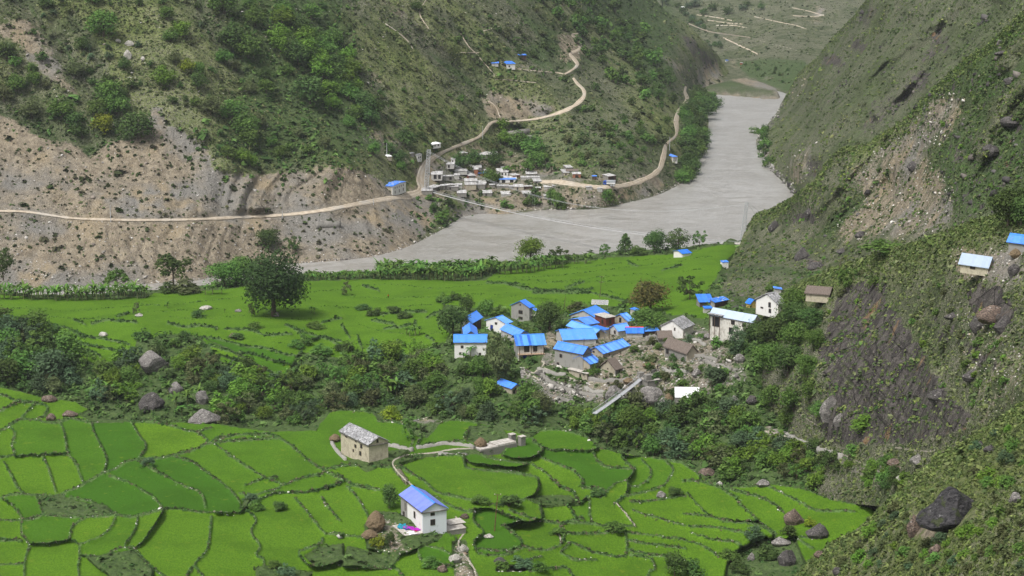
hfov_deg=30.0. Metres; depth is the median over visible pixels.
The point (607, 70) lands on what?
wood tree
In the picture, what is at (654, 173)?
dirt road
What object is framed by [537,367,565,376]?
stone wall
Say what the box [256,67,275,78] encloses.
slope tree
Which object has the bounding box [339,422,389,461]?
house
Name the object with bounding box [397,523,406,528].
teal cloth
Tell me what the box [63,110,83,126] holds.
slope tree
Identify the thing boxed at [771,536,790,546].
boulder
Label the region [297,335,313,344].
bank shrub
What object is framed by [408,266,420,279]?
banana plant
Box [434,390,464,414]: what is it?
thicket shrub
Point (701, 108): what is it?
riverside tree
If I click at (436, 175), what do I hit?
house
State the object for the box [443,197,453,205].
bank shrub
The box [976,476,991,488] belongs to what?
shrub
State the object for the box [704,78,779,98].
sandbar
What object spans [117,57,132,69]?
slope tree
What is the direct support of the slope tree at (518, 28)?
on the hillside at (42, 175)
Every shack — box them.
[385,154,391,160]
[421,188,432,194]
[448,184,458,190]
[454,168,466,174]
[454,173,459,178]
[457,190,466,196]
[464,178,476,183]
[470,165,481,170]
[479,151,496,158]
[482,190,491,195]
[496,168,508,174]
[496,184,508,188]
[500,191,510,196]
[513,184,523,189]
[521,176,539,179]
[522,190,531,197]
[524,185,531,188]
[525,171,536,175]
[532,178,541,182]
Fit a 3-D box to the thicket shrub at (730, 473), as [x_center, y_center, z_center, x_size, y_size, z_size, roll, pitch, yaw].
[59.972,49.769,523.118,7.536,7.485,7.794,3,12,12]
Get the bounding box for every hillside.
[0,0,728,288]
[662,0,864,93]
[798,407,1023,575]
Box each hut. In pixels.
[497,378,520,393]
[560,169,569,175]
[563,165,572,168]
[566,169,578,172]
[572,172,580,177]
[598,357,623,374]
[602,173,616,180]
[655,330,672,344]
[674,249,691,257]
[804,285,832,302]
[958,253,993,275]
[1006,233,1023,252]
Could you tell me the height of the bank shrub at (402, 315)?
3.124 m
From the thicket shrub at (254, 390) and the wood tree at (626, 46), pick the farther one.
the wood tree at (626, 46)
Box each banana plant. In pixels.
[7,281,21,295]
[15,284,32,298]
[34,286,44,299]
[50,283,64,300]
[55,285,64,299]
[63,286,69,300]
[70,287,80,300]
[76,286,87,300]
[79,283,91,299]
[87,279,98,296]
[90,287,102,299]
[96,286,108,299]
[107,286,122,299]
[117,282,127,295]
[128,282,139,296]
[131,286,144,298]
[161,381,172,393]
[167,391,184,407]
[175,405,188,415]
[181,387,194,405]
[189,365,201,374]
[193,382,204,391]
[258,382,269,395]
[377,262,393,271]
[378,374,399,391]
[384,370,397,379]
[386,264,395,279]
[388,376,404,394]
[396,266,407,279]
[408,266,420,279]
[411,264,423,279]
[411,324,421,335]
[423,265,438,279]
[437,267,448,280]
[448,268,460,280]
[449,266,458,280]
[476,260,488,276]
[483,258,493,273]
[506,260,516,273]
[521,259,531,272]
[528,258,541,270]
[699,404,720,411]
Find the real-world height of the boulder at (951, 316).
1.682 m
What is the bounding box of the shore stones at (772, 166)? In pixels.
[756,105,796,192]
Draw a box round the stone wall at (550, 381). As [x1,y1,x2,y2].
[541,373,604,397]
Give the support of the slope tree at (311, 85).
on the hillside at (42, 175)
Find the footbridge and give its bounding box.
[592,375,643,413]
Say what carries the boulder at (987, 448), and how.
on the hillside at (921, 533)
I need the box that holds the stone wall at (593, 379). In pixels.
[588,376,629,382]
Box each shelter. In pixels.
[518,54,525,59]
[644,326,658,335]
[695,294,711,306]
[709,296,729,307]
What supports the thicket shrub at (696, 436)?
on the ground at (351, 318)
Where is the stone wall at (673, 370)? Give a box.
[662,367,690,372]
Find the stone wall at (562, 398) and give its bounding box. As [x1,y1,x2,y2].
[538,387,579,402]
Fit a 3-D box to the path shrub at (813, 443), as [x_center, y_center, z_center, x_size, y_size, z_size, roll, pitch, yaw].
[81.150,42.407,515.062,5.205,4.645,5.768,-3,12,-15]
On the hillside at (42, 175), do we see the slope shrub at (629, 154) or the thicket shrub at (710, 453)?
the slope shrub at (629, 154)
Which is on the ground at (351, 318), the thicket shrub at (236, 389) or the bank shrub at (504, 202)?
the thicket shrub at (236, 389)
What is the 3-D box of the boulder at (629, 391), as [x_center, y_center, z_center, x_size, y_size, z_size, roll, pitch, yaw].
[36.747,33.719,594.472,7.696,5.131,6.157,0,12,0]
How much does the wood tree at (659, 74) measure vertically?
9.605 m
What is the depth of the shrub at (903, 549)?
295.99 m
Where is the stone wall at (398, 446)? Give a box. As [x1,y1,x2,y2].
[388,443,413,451]
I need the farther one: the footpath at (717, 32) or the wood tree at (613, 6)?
the footpath at (717, 32)
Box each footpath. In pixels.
[460,33,494,75]
[495,79,539,83]
[515,68,563,73]
[689,23,749,37]
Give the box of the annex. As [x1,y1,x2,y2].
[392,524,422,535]
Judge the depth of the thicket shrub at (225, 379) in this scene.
616.85 m
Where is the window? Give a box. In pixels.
[430,519,434,525]
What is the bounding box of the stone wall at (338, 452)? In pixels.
[330,441,346,460]
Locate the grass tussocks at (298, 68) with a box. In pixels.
[0,0,728,283]
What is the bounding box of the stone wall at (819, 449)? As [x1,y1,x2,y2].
[783,431,842,459]
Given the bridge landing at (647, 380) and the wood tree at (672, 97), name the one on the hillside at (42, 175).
the wood tree at (672, 97)
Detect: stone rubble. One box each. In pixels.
[373,465,521,575]
[413,323,748,420]
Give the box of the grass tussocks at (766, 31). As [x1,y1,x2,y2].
[663,0,858,83]
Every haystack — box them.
[329,434,340,441]
[361,529,377,539]
[365,510,385,532]
[474,437,486,446]
[623,378,633,383]
[642,362,654,367]
[665,393,673,401]
[1009,248,1020,258]
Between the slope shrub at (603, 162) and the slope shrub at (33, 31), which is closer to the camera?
the slope shrub at (33, 31)
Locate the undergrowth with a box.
[0,241,876,511]
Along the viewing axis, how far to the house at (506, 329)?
652.45 m
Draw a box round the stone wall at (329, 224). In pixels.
[316,221,340,228]
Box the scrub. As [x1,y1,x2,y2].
[6,0,704,237]
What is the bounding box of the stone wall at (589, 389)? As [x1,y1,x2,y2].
[584,386,605,392]
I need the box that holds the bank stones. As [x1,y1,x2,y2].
[0,408,812,573]
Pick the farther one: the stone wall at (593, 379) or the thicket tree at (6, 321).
the thicket tree at (6, 321)
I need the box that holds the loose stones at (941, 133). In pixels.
[834,92,964,239]
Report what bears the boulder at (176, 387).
on the ground at (351, 318)
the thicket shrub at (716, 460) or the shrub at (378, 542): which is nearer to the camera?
the shrub at (378, 542)
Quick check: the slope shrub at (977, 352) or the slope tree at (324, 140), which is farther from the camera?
the slope tree at (324, 140)
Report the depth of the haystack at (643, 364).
607.86 m
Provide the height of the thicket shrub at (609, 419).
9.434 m
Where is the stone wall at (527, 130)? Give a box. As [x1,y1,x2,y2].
[506,128,529,134]
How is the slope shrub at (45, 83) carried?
on the hillside at (42, 175)
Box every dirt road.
[0,78,585,221]
[540,141,668,189]
[564,33,581,74]
[668,122,678,141]
[673,86,688,121]
[723,37,757,54]
[754,16,802,27]
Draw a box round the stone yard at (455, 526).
[447,518,465,534]
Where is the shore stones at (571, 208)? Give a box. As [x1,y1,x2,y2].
[124,182,680,284]
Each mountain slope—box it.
[719,15,1023,307]
[756,0,1023,193]
[762,216,1023,505]
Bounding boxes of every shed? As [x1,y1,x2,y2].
[566,367,591,379]
[630,307,637,314]
[674,387,698,403]
[720,260,728,268]
[745,298,755,307]
[773,286,781,293]
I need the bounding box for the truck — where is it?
[603,180,615,185]
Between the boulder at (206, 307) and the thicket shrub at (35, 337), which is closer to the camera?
the thicket shrub at (35, 337)
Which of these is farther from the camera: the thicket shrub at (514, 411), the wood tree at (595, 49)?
the wood tree at (595, 49)
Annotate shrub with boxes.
[0,337,15,358]
[4,335,25,350]
[15,374,33,391]
[16,354,37,377]
[27,331,42,348]
[27,373,53,392]
[28,28,37,34]
[40,80,52,87]
[43,375,63,391]
[44,371,58,379]
[46,322,61,331]
[56,353,80,375]
[57,44,65,52]
[58,366,82,387]
[75,347,96,367]
[84,68,94,74]
[87,53,94,60]
[89,78,97,84]
[89,377,108,401]
[93,358,120,382]
[97,385,115,399]
[103,52,114,59]
[103,366,124,384]
[105,42,112,50]
[109,342,136,362]
[110,380,143,402]
[113,357,135,369]
[116,383,132,394]
[118,346,142,360]
[119,365,142,384]
[127,363,140,377]
[131,328,153,341]
[135,40,141,47]
[139,457,154,467]
[147,346,158,354]
[150,338,167,355]
[155,281,178,294]
[161,84,169,90]
[166,337,180,347]
[170,354,187,369]
[171,278,203,295]
[175,331,190,342]
[179,344,205,369]
[182,95,188,101]
[184,356,206,375]
[185,68,193,74]
[185,372,199,385]
[188,39,195,44]
[190,309,205,317]
[194,352,219,373]
[200,379,217,391]
[202,364,217,378]
[208,66,217,72]
[208,390,235,412]
[209,373,220,387]
[214,402,241,424]
[217,129,223,135]
[217,358,240,374]
[217,371,238,390]
[225,375,255,397]
[226,333,244,339]
[228,362,258,380]
[229,409,245,421]
[233,400,247,413]
[234,355,257,373]
[234,392,264,412]
[238,381,259,401]
[240,492,258,501]
[241,373,262,385]
[246,375,276,397]
[248,321,265,329]
[248,499,265,511]
[250,365,267,375]
[252,365,265,379]
[255,405,272,418]
[264,395,283,411]
[265,381,289,402]
[267,559,281,568]
[268,370,287,389]
[273,501,287,511]
[275,369,306,390]
[275,386,302,407]
[276,563,297,575]
[277,404,296,421]
[286,339,304,348]
[286,411,301,425]
[288,400,319,419]
[295,375,315,386]
[296,390,314,402]
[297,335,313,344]
[297,364,318,381]
[305,398,320,411]
[307,321,327,329]
[307,343,333,356]
[311,404,323,416]
[314,363,332,376]
[317,381,340,400]
[320,390,351,411]
[325,366,348,385]
[326,364,340,378]
[333,340,354,351]
[337,350,353,365]
[337,364,352,380]
[338,392,360,407]
[341,379,363,398]
[344,363,367,387]
[346,355,370,369]
[348,347,371,367]
[350,373,379,391]
[354,303,371,310]
[360,387,379,406]
[361,382,380,396]
[365,307,383,315]
[366,337,390,361]
[367,533,386,548]
[368,353,390,378]
[377,89,385,96]
[377,339,403,360]
[377,360,402,378]
[377,405,401,420]
[378,359,398,373]
[379,388,395,403]
[382,378,401,392]
[383,529,395,547]
[386,306,401,312]
[387,397,400,409]
[389,118,398,124]
[390,370,421,392]
[394,363,412,374]
[396,311,412,319]
[399,355,415,366]
[399,384,427,404]
[400,373,418,385]
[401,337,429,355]
[401,357,426,375]
[404,380,429,399]
[407,348,425,359]
[415,348,443,365]
[416,130,423,137]
[417,123,423,131]
[418,356,446,376]
[418,365,436,379]
[420,555,439,568]
[422,369,448,388]
[425,125,434,132]
[425,194,436,200]
[426,397,447,414]
[428,203,438,211]
[430,363,449,374]
[434,388,454,403]
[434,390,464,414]
[435,211,445,222]
[435,292,451,303]
[442,209,449,216]
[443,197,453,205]
[449,291,462,300]
[453,387,467,398]
[454,35,462,43]
[454,360,470,379]
[456,404,468,417]
[457,94,464,101]
[457,387,475,400]
[464,362,476,374]
[464,404,481,418]
[468,353,491,376]
[470,494,491,504]
[471,392,491,407]
[472,375,484,387]
[474,197,484,205]
[474,383,485,394]
[475,401,497,420]
[482,376,502,395]
[491,304,508,316]
[494,560,510,571]
[495,25,502,32]
[495,494,522,507]
[500,199,515,208]
[504,29,510,38]
[504,46,510,53]
[506,400,526,417]
[508,555,533,569]
[513,378,543,400]
[513,395,542,421]
[520,324,537,333]
[521,406,547,424]
[522,196,531,204]
[524,186,540,196]
[529,50,536,57]
[530,389,554,411]
[531,197,541,204]
[532,560,549,571]
[538,29,547,35]
[542,42,550,48]
[546,188,555,199]
[548,527,565,535]
[550,190,565,202]
[550,321,566,333]
[553,196,566,206]
[557,201,567,209]
[563,135,571,144]
[564,403,585,422]
[566,301,588,311]
[569,414,583,429]
[572,140,578,146]
[577,136,584,144]
[577,158,588,165]
[578,152,585,159]
[578,408,600,425]
[578,415,602,437]
[579,105,589,111]
[584,150,591,158]
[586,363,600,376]
[586,409,612,429]
[588,103,595,111]
[589,412,612,431]
[590,487,606,497]
[592,421,617,442]
[593,119,600,127]
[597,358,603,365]
[597,408,628,438]
[598,125,604,131]
[598,158,607,165]
[599,130,605,136]
[599,405,613,419]
[600,188,612,203]
[601,520,625,533]
[602,122,613,130]
[602,408,615,424]
[606,130,614,137]
[607,192,617,204]
[608,395,630,411]
[610,403,627,427]
[610,428,630,449]
[611,124,618,131]
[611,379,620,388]
[612,136,619,143]
[616,141,623,148]
[620,113,627,119]
[620,389,649,410]
[622,424,652,448]
[622,427,643,445]
[625,132,634,139]
[625,151,633,158]
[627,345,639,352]
[630,245,648,254]
[632,109,640,119]
[635,124,643,131]
[636,128,646,134]
[636,155,644,163]
[641,434,663,455]
[642,422,660,436]
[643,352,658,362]
[643,405,659,421]
[645,111,654,119]
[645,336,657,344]
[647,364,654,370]
[648,134,656,143]
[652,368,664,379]
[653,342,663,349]
[654,125,661,131]
[654,396,673,415]
[655,438,671,454]
[656,426,672,442]
[659,133,668,143]
[659,426,691,454]
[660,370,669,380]
[661,402,687,425]
[662,413,683,430]
[663,116,671,121]
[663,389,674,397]
[664,438,689,459]
[667,486,683,495]
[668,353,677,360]
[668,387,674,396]
[669,400,697,427]
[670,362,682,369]
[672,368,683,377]
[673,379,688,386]
[676,430,703,447]
[679,393,696,407]
[679,427,700,447]
[682,447,702,460]
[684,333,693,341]
[684,393,709,411]
[684,557,707,575]
[685,385,708,410]
[686,410,698,423]
[688,405,718,421]
[689,416,720,436]
[689,432,715,461]
[695,409,734,435]
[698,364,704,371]
[699,445,715,465]
[701,396,721,413]
[702,433,725,453]
[703,365,727,384]
[707,409,731,431]
[707,445,735,467]
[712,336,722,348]
[713,443,733,462]
[716,395,745,415]
[717,457,742,481]
[718,548,740,562]
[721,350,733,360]
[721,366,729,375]
[721,455,744,475]
[725,404,747,419]
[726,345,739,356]
[726,404,750,431]
[728,430,749,448]
[729,558,750,574]
[734,440,758,462]
[735,408,761,430]
[735,424,753,436]
[736,459,749,470]
[744,425,767,443]
[744,525,764,541]
[748,438,767,457]
[754,446,775,470]
[755,139,763,149]
[756,429,783,449]
[756,543,779,561]
[757,125,768,134]
[759,133,769,139]
[760,137,772,147]
[762,148,768,153]
[762,155,769,162]
[762,156,775,166]
[764,279,778,291]
[765,444,778,453]
[765,451,787,466]
[767,432,793,454]
[776,462,792,477]
[777,445,797,461]
[779,525,796,536]
[782,436,807,459]
[788,464,806,479]
[789,445,811,462]
[793,457,815,475]
[802,437,819,451]
[804,516,817,526]
[805,449,816,459]
[805,465,824,490]
[811,458,818,467]
[812,459,823,473]
[814,449,828,464]
[820,449,840,469]
[829,459,841,472]
[836,287,846,297]
[837,555,847,564]
[843,442,858,459]
[843,460,852,468]
[849,548,866,562]
[850,413,870,433]
[852,537,864,547]
[860,473,870,481]
[861,239,901,255]
[861,457,877,470]
[861,520,876,537]
[862,463,876,479]
[863,479,872,487]
[863,557,873,568]
[866,274,879,285]
[867,547,876,558]
[874,466,890,484]
[875,451,893,470]
[876,538,886,550]
[877,519,886,526]
[880,478,890,488]
[885,472,899,486]
[886,501,899,513]
[888,511,899,519]
[889,464,899,474]
[889,541,896,548]
[892,533,901,540]
[894,545,910,558]
[896,470,909,484]
[900,511,908,520]
[904,562,912,570]
[907,552,917,560]
[908,318,915,324]
[917,536,929,551]
[918,337,926,347]
[918,548,927,559]
[924,551,940,566]
[930,532,946,544]
[931,309,938,316]
[937,339,947,350]
[938,563,951,575]
[940,288,946,295]
[940,548,952,558]
[941,324,950,335]
[941,538,950,547]
[946,306,953,314]
[946,554,956,567]
[954,525,963,540]
[956,328,962,338]
[956,547,969,558]
[957,523,975,537]
[959,563,972,574]
[960,358,970,368]
[966,467,978,474]
[967,440,981,450]
[968,397,975,407]
[968,527,983,537]
[970,553,979,562]
[972,336,983,347]
[972,350,979,357]
[973,377,982,388]
[975,463,998,480]
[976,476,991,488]
[976,545,986,555]
[978,533,994,548]
[983,545,995,558]
[985,516,997,529]
[987,339,998,349]
[988,475,1002,488]
[989,429,996,436]
[989,493,1000,503]
[992,538,1006,551]
[993,505,1006,514]
[993,521,1009,535]
[996,449,1016,463]
[996,530,1010,542]
[998,376,1009,385]
[998,474,1015,489]
[998,548,1012,560]
[1003,424,1011,432]
[1003,436,1020,452]
[1004,506,1014,514]
[1005,502,1013,508]
[1009,485,1023,495]
[1010,427,1019,435]
[1010,450,1019,457]
[1011,539,1023,554]
[1012,516,1023,528]
[1012,530,1021,537]
[1014,559,1023,569]
[1016,568,1023,575]
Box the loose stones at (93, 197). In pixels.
[0,1,674,282]
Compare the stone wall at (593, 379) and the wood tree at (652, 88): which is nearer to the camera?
the stone wall at (593, 379)
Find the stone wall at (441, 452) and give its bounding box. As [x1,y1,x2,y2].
[438,451,466,454]
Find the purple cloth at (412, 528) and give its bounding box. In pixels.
[403,525,419,530]
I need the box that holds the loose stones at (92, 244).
[0,21,712,286]
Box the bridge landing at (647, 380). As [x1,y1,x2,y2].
[636,371,663,386]
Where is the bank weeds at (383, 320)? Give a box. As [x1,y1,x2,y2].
[53,260,682,379]
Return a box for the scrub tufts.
[0,2,722,283]
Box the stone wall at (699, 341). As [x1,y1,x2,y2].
[684,333,705,345]
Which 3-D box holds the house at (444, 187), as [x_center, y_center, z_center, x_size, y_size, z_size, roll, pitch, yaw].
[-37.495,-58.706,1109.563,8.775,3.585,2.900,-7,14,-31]
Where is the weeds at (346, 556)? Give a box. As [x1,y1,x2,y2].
[39,409,802,575]
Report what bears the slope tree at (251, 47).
on the hillside at (42, 175)
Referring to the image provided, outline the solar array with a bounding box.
[591,300,607,306]
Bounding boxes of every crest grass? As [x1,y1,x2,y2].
[784,0,869,105]
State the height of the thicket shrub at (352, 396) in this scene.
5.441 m
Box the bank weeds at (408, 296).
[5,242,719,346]
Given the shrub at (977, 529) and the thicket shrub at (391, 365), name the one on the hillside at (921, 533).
the shrub at (977, 529)
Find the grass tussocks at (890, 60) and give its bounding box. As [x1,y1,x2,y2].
[759,0,1022,190]
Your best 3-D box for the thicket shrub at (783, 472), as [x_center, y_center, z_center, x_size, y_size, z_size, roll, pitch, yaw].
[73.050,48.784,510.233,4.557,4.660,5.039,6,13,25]
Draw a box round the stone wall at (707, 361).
[704,359,731,369]
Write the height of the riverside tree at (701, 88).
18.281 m
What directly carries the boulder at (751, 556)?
on the terraced ground at (175, 544)
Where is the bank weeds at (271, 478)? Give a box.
[0,393,855,575]
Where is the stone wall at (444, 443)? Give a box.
[416,441,474,448]
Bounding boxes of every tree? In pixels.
[0,41,19,59]
[0,85,14,101]
[0,247,15,280]
[0,309,28,331]
[0,312,25,334]
[0,326,20,342]
[0,357,20,386]
[2,337,39,357]
[4,72,28,90]
[6,349,45,376]
[7,56,22,67]
[8,317,43,341]
[14,330,52,351]
[17,97,46,118]
[23,71,40,86]
[25,63,37,71]
[25,309,53,333]
[25,349,69,379]
[30,345,48,360]
[33,50,48,61]
[36,333,63,352]
[38,0,54,8]
[46,94,76,118]
[51,349,76,373]
[53,328,88,358]
[61,58,86,76]
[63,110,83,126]
[70,121,88,138]
[74,36,89,49]
[83,8,120,37]
[84,98,107,115]
[88,113,112,134]
[90,78,122,100]
[101,73,112,81]
[102,91,130,114]
[104,267,130,292]
[113,87,127,96]
[114,110,156,140]
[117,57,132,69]
[124,78,138,87]
[132,302,140,313]
[134,0,143,4]
[150,64,178,85]
[153,252,192,284]
[158,5,176,18]
[162,27,179,41]
[165,50,181,61]
[166,95,178,103]
[171,20,192,38]
[178,58,195,71]
[189,71,208,88]
[189,96,201,106]
[190,61,205,73]
[195,93,226,114]
[201,260,247,287]
[206,0,239,14]
[215,48,233,64]
[216,21,247,46]
[216,98,244,120]
[220,145,237,158]
[228,60,243,70]
[230,110,261,133]
[231,253,259,283]
[232,31,264,58]
[233,147,251,160]
[237,128,258,148]
[238,244,311,316]
[240,79,258,93]
[241,4,268,24]
[242,0,258,8]
[245,154,257,166]
[248,302,255,315]
[251,111,268,125]
[255,228,281,249]
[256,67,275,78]
[257,78,276,93]
[265,22,294,43]
[266,136,278,146]
[269,5,298,25]
[270,35,289,53]
[272,145,287,156]
[273,0,294,14]
[278,62,294,73]
[280,39,314,63]
[283,235,301,252]
[285,12,312,31]
[285,141,296,149]
[288,74,322,105]
[290,31,318,52]
[292,25,316,41]
[292,126,304,134]
[301,2,322,19]
[302,143,315,154]
[306,47,333,67]
[307,56,334,78]
[310,25,330,43]
[311,35,342,54]
[317,136,330,146]
[319,79,340,96]
[322,93,341,108]
[325,26,345,42]
[325,61,351,79]
[325,75,348,93]
[327,51,348,68]
[337,81,359,100]
[339,44,357,61]
[339,67,354,83]
[340,114,356,127]
[341,281,351,294]
[343,55,362,72]
[348,76,363,88]
[348,104,363,120]
[353,90,376,110]
[357,62,367,74]
[360,105,380,125]
[367,94,386,113]
[367,140,381,154]
[381,483,400,508]
[383,142,397,152]
[393,149,408,161]
[394,125,416,147]
[396,161,407,169]
[402,416,419,438]
[411,0,421,10]
[437,304,470,334]
[451,150,470,167]
[458,293,476,309]
[462,164,472,171]
[465,148,485,163]
[469,157,477,165]
[474,299,493,316]
[480,167,499,183]
[483,148,505,165]
[483,331,515,380]
[486,165,496,172]
[488,141,501,150]
[496,118,509,129]
[496,129,512,143]
[506,129,531,148]
[510,164,519,171]
[513,235,546,258]
[514,24,523,32]
[519,134,547,156]
[520,159,534,169]
[522,163,534,171]
[526,151,546,169]
[531,298,566,329]
[540,150,552,160]
[545,163,556,172]
[549,246,570,263]
[551,5,563,16]
[553,10,566,20]
[559,19,571,31]
[565,0,576,8]
[569,14,578,20]
[570,18,583,31]
[573,5,584,17]
[573,34,584,45]
[575,26,588,35]
[578,16,588,24]
[583,49,592,57]
[586,16,594,25]
[591,36,597,43]
[591,42,600,54]
[591,82,599,90]
[593,16,600,24]
[594,25,610,35]
[596,12,609,21]
[597,54,608,63]
[598,16,608,27]
[598,35,611,48]
[598,44,607,53]
[599,244,610,255]
[604,66,617,75]
[608,30,620,41]
[608,71,620,82]
[609,0,621,11]
[611,40,623,52]
[613,25,625,36]
[614,233,632,254]
[615,48,632,59]
[615,400,647,436]
[616,17,626,25]
[617,66,628,76]
[620,73,635,85]
[623,43,630,50]
[624,23,631,30]
[626,278,672,310]
[627,17,635,25]
[627,97,637,104]
[628,307,668,329]
[629,54,639,63]
[630,24,639,36]
[630,46,643,59]
[632,59,646,70]
[633,31,648,43]
[635,71,643,78]
[636,74,655,86]
[636,77,646,85]
[637,86,645,93]
[638,89,651,99]
[640,20,651,33]
[640,131,652,141]
[642,227,667,252]
[644,49,658,60]
[645,53,660,64]
[647,84,660,93]
[648,69,656,78]
[651,88,665,99]
[654,47,664,58]
[654,67,668,78]
[657,101,663,108]
[663,549,689,575]
[664,66,672,74]
[664,73,676,85]
[664,228,692,249]
[668,91,678,102]
[673,169,690,183]
[675,165,695,180]
[676,106,693,120]
[676,133,700,150]
[676,275,704,299]
[677,152,695,164]
[678,6,686,12]
[678,125,696,137]
[679,120,698,134]
[680,98,696,110]
[680,113,696,123]
[681,100,702,114]
[682,159,701,174]
[687,90,703,97]
[689,84,707,93]
[689,144,701,157]
[690,0,700,6]
[690,105,705,119]
[691,92,712,102]
[691,128,702,144]
[692,230,707,245]
[694,137,709,156]
[695,115,703,126]
[697,96,716,114]
[697,100,705,110]
[698,109,708,121]
[699,8,707,13]
[699,124,712,136]
[701,131,711,146]
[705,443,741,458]
[707,3,716,10]
[710,92,724,106]
[722,6,734,14]
[727,324,746,349]
[737,320,764,342]
[738,4,747,9]
[740,341,759,356]
[749,340,783,376]
[754,320,771,341]
[756,383,779,406]
[757,3,765,8]
[757,314,791,343]
[765,342,803,377]
[774,299,809,326]
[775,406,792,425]
[776,285,805,308]
[776,317,809,348]
[778,386,799,411]
[793,354,820,377]
[795,307,825,330]
[798,377,815,401]
[801,328,825,350]
[807,400,821,416]
[835,267,857,292]
[985,180,1023,232]
[1008,195,1023,225]
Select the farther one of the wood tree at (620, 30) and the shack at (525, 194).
the wood tree at (620, 30)
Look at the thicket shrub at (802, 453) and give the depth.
516.30 m
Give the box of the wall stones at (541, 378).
[537,353,715,406]
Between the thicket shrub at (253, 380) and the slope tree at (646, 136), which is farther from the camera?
the slope tree at (646, 136)
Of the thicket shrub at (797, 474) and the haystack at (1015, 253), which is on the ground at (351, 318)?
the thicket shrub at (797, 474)
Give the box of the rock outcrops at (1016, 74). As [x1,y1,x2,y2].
[714,25,1023,308]
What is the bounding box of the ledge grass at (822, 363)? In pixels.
[816,298,941,433]
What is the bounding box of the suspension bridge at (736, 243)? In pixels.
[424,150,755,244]
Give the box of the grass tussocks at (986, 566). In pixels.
[795,403,1023,575]
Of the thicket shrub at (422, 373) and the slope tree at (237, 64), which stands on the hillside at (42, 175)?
the slope tree at (237, 64)
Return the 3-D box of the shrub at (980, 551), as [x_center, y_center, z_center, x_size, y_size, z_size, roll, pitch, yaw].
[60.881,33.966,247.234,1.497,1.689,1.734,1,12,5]
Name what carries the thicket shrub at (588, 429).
on the ground at (351, 318)
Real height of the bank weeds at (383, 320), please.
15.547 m
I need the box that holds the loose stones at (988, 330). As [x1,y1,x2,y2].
[949,246,1023,415]
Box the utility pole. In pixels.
[494,494,500,530]
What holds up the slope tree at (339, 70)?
on the hillside at (42, 175)
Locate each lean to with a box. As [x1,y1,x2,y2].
[593,325,608,334]
[703,306,711,312]
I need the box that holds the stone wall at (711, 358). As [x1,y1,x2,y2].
[694,354,717,360]
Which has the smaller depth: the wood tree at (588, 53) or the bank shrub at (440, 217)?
the bank shrub at (440, 217)
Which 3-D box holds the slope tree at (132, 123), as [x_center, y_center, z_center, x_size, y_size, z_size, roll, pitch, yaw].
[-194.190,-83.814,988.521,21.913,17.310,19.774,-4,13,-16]
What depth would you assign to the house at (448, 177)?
1124.64 m
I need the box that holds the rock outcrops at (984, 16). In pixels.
[756,9,990,186]
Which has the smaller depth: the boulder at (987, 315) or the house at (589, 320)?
the boulder at (987, 315)
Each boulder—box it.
[41,395,57,402]
[46,413,55,420]
[62,410,77,416]
[99,332,107,336]
[124,40,133,45]
[124,50,131,58]
[138,392,164,411]
[139,350,168,373]
[168,382,183,394]
[188,409,220,423]
[196,390,208,404]
[199,305,211,309]
[437,564,447,572]
[449,554,461,562]
[457,544,468,551]
[460,513,468,518]
[483,534,493,537]
[494,557,505,564]
[605,385,622,400]
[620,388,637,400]
[638,386,663,406]
[656,491,665,497]
[692,368,700,377]
[698,468,714,475]
[734,353,744,362]
[746,395,757,404]
[747,553,754,561]
[756,479,769,486]
[768,221,778,231]
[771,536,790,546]
[777,550,795,565]
[783,508,803,525]
[794,247,809,261]
[804,208,810,215]
[805,523,828,539]
[807,262,823,270]
[813,550,822,557]
[819,396,836,422]
[832,567,840,574]
[833,413,842,426]
[836,248,844,253]
[855,231,865,237]
[887,458,899,465]
[906,514,919,537]
[907,161,915,171]
[909,454,921,465]
[916,486,974,532]
[926,388,942,403]
[929,544,940,553]
[944,312,955,319]
[962,369,975,382]
[969,315,984,333]
[976,305,1000,324]
[982,144,998,156]
[983,445,993,452]
[993,315,1009,333]
[994,51,1003,55]
[1000,116,1019,126]
[1003,77,1012,83]
[1008,264,1019,277]
[1008,492,1021,502]
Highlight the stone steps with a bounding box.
[520,367,525,386]
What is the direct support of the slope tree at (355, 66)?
on the hillside at (42, 175)
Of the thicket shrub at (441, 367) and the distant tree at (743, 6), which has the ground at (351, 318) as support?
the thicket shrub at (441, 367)
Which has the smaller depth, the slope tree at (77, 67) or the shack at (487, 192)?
the slope tree at (77, 67)
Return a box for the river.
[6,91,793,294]
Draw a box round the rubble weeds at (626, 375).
[428,323,748,417]
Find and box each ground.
[0,238,878,509]
[0,387,873,575]
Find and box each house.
[339,422,389,461]
[385,181,406,194]
[399,485,448,533]
[414,153,421,161]
[427,184,441,191]
[431,142,440,148]
[431,171,442,180]
[440,183,454,189]
[442,175,453,180]
[446,162,454,168]
[453,334,487,358]
[461,310,482,332]
[462,322,477,333]
[464,182,476,189]
[465,172,475,177]
[476,183,485,188]
[486,315,512,333]
[499,178,515,182]
[500,171,507,175]
[500,323,528,341]
[504,61,515,69]
[509,173,519,177]
[511,299,536,321]
[511,333,546,360]
[553,341,592,369]
[556,328,596,344]
[566,320,605,338]
[568,316,599,325]
[570,305,609,318]
[573,353,598,371]
[591,338,630,357]
[594,312,615,326]
[610,322,628,335]
[615,312,632,325]
[625,327,643,337]
[659,315,694,337]
[662,337,698,361]
[669,154,677,162]
[707,307,760,341]
[754,291,783,317]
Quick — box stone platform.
[475,432,526,454]
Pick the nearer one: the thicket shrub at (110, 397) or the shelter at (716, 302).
the thicket shrub at (110, 397)

